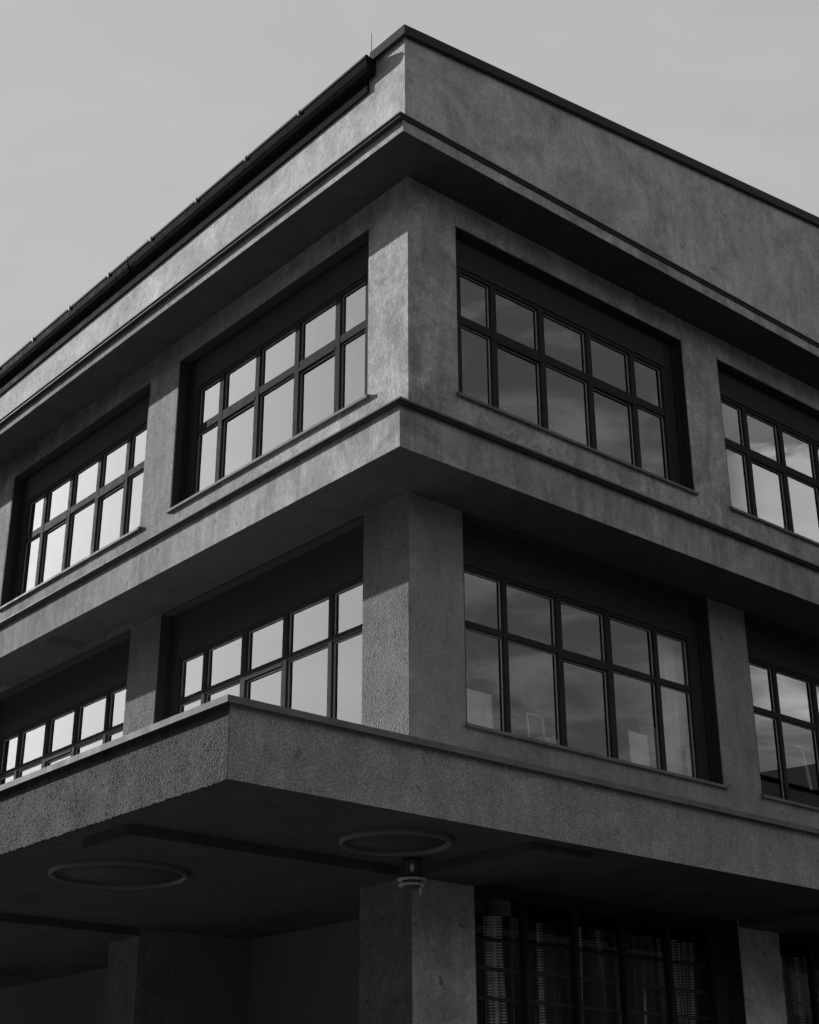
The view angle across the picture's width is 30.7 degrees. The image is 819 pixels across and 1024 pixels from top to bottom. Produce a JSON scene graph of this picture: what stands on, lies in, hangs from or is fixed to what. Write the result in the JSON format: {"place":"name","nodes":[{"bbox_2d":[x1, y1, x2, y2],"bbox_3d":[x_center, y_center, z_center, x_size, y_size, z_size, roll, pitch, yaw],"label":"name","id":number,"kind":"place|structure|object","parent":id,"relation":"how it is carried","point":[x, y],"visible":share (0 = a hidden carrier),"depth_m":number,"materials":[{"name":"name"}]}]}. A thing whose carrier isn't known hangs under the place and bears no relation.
{"place":"outdoors","nodes":[
{"label":"outdoors","id":0,"kind":"place"},
{"bbox_2d":[0,24,818,1023],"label":"office building","id":1,"kind":"structure","parent":0,"point":[366,420],"depth_m":18.50,"materials":[{"name":"grey concrete"}]},
{"bbox_2d":[0,630,130,784],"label":"window","id":2,"kind":"structure","parent":1,"relation":"in","point":[99,673],"depth_m":21.66,"materials":[{"name":"black glass"}]},
{"bbox_2d":[0,382,150,608],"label":"window","id":3,"kind":"structure","parent":1,"relation":"in","point":[60,486],"depth_m":23.37,"materials":[{"name":"black glass"}]},
{"bbox_2d":[48,859,189,888],"bbox_3d":[-2.879,3.598,14.779,1.380,0.045,1.380,19,-30,-37],"label":"ceiling lamp","id":4,"kind":"object","parent":1,"relation":"attached to","point":[117,873],"visible":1,"depth_m":14.78,"materials":[{"name":"metal"}]},
{"bbox_2d":[154,515,363,724],"bbox_3d":[-1.790,1.873,17.869,0.411,2.499,4.352,19,-30,-37],"label":"window","id":5,"kind":"structure","parent":1,"relation":"in","point":[329,566],"depth_m":18.15,"materials":[{"name":"black metal"}]},
{"bbox_2d":[165,229,368,513],"bbox_3d":[-1.771,-1.696,19.429,0.396,2.380,4.355,19,-30,-37],"label":"window","id":6,"kind":"structure","parent":1,"relation":"in","point":[344,274],"depth_m":19.76,"materials":[{"name":"black glass"}]},
{"bbox_2d":[339,828,452,855],"bbox_3d":[-0.123,2.976,13.410,1.030,0.045,1.030,19,-30,-37],"label":"ceiling lamp","id":7,"kind":"object","parent":1,"relation":"attached to","point":[395,842],"visible":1,"depth_m":13.42,"materials":[{"name":"metal"}]},
{"bbox_2d":[397,857,425,894],"bbox_3d":[0.019,3.460,14.141,0.280,0.334,0.280,19,-30,-37],"label":"hanging lamp","id":8,"kind":"object","parent":1,"relation":"hanging from","point":[411,877],"visible":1,"depth_m":14.08,"materials":[{"name":"metal"}]},
{"bbox_2d":[525,712,545,740],"bbox_3d":[1.432,2.474,16.887,0.270,0.378,0.050,19,-30,-37],"label":"picture frame","id":9,"kind":"object","parent":1,"relation":"on","point":[527,724],"visible":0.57,"depth_m":16.92,"materials":[{"name":"grey"}]},
{"bbox_2d":[533,735,557,743],"bbox_3d":[1.586,2.680,17.113,0.380,0.185,0.230,19,-30,-37],"label":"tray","id":10,"kind":"object","parent":1,"relation":"on","point":[554,740],"visible":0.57,"depth_m":17.02,"materials":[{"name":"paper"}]},
{"bbox_2d":[455,226,699,495],"bbox_3d":[2.085,-1.822,19.183,4.335,2.380,0.396,19,-30,-37],"label":"window","id":11,"kind":"structure","parent":1,"relation":"in","point":[479,263],"depth_m":19.49,"materials":[{"name":"black metal"}]},
{"bbox_2d":[475,913,703,1023],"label":"curtain","id":12,"kind":"object","parent":1,"relation":"hanging from","point":[543,989],"visible":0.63,"depth_m":16.36,"materials":[{"name":"grey fabric"}]},
{"bbox_2d":[462,512,729,788],"bbox_3d":[2.134,1.743,17.614,4.369,2.499,0.411,19,-30,-37],"label":"window","id":13,"kind":"structure","parent":1,"relation":"in","point":[504,556],"depth_m":17.95,"materials":[{"name":"black metal"}]},
{"bbox_2d":[474,884,745,1023],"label":"window","id":14,"kind":"structure","parent":1,"relation":"in","point":[722,938],"depth_m":16.57,"materials":[{"name":"black glass"}]},
{"bbox_2d":[628,730,649,766],"bbox_3d":[2.769,2.892,17.955,0.340,0.475,0.030,19,-30,-37],"label":"paper sheet","id":15,"kind":"object","parent":1,"relation":"on","point":[638,748],"visible":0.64,"depth_m":17.96,"materials":[{"name":"white paper"}]},
{"bbox_2d":[657,635,691,774],"bbox_3d":[3.416,2.371,18.862,0.830,2.140,0.092,19,-30,-37],"label":"curtain","id":16,"kind":"object","parent":1,"relation":"hanging from","point":[676,722],"visible":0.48,"depth_m":18.76,"materials":[{"name":"white fabric"}]},
{"bbox_2d":[683,745,693,776],"bbox_3d":[3.556,3.148,18.518,0.390,0.460,0.040,19,-30,-37],"label":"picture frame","id":17,"kind":"object","parent":1,"relation":"on","point":[688,758],"visible":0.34,"depth_m":18.46,"materials":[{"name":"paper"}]},
{"bbox_2d":[716,359,818,544],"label":"window","id":18,"kind":"structure","parent":1,"relation":"in","point":[740,392],"depth_m":21.90,"materials":[{"name":"black glass"}]},
{"bbox_2d":[744,612,818,809],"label":"window","id":19,"kind":"structure","parent":1,"relation":"in","point":[773,647],"depth_m":20.19,"materials":[{"name":"black metal"}]},
{"bbox_2d":[778,932,818,1023],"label":"window","id":20,"kind":"structure","parent":1,"relation":"in","point":[808,940],"depth_m":18.55,"materials":[{"name":"black metal"}]},
{"bbox_2d":[781,956,818,1023],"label":"curtain","id":21,"kind":"object","parent":1,"relation":"hanging from","point":[796,990],"visible":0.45,"depth_m":18.75,"materials":[{"name":"grey fabric"}]},
{"bbox_2d":[0,0,818,365],"label":"sky","id":22,"kind":"structure","parent":0,"point":[116,116],"materials":[{"name":"grey"}]},
{"bbox_2d":[466,688,492,728],"bbox_3d":[0.757,2.188,16.342,0.415,0.462,0.052,19,-30,-37],"label":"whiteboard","id":23,"kind":"object","parent":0,"point":[479,709],"visible":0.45,"depth_m":16.37,"materials":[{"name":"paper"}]},
{"bbox_2d":[638,723,658,768],"bbox_3d":[2.933,2.907,18.175,0.330,0.625,0.030,19,-30,-37],"label":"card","id":24,"kind":"object","parent":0,"point":[649,731],"visible":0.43,"depth_m":18.22,"materials":[{"name":"grey paper"}]}
]}

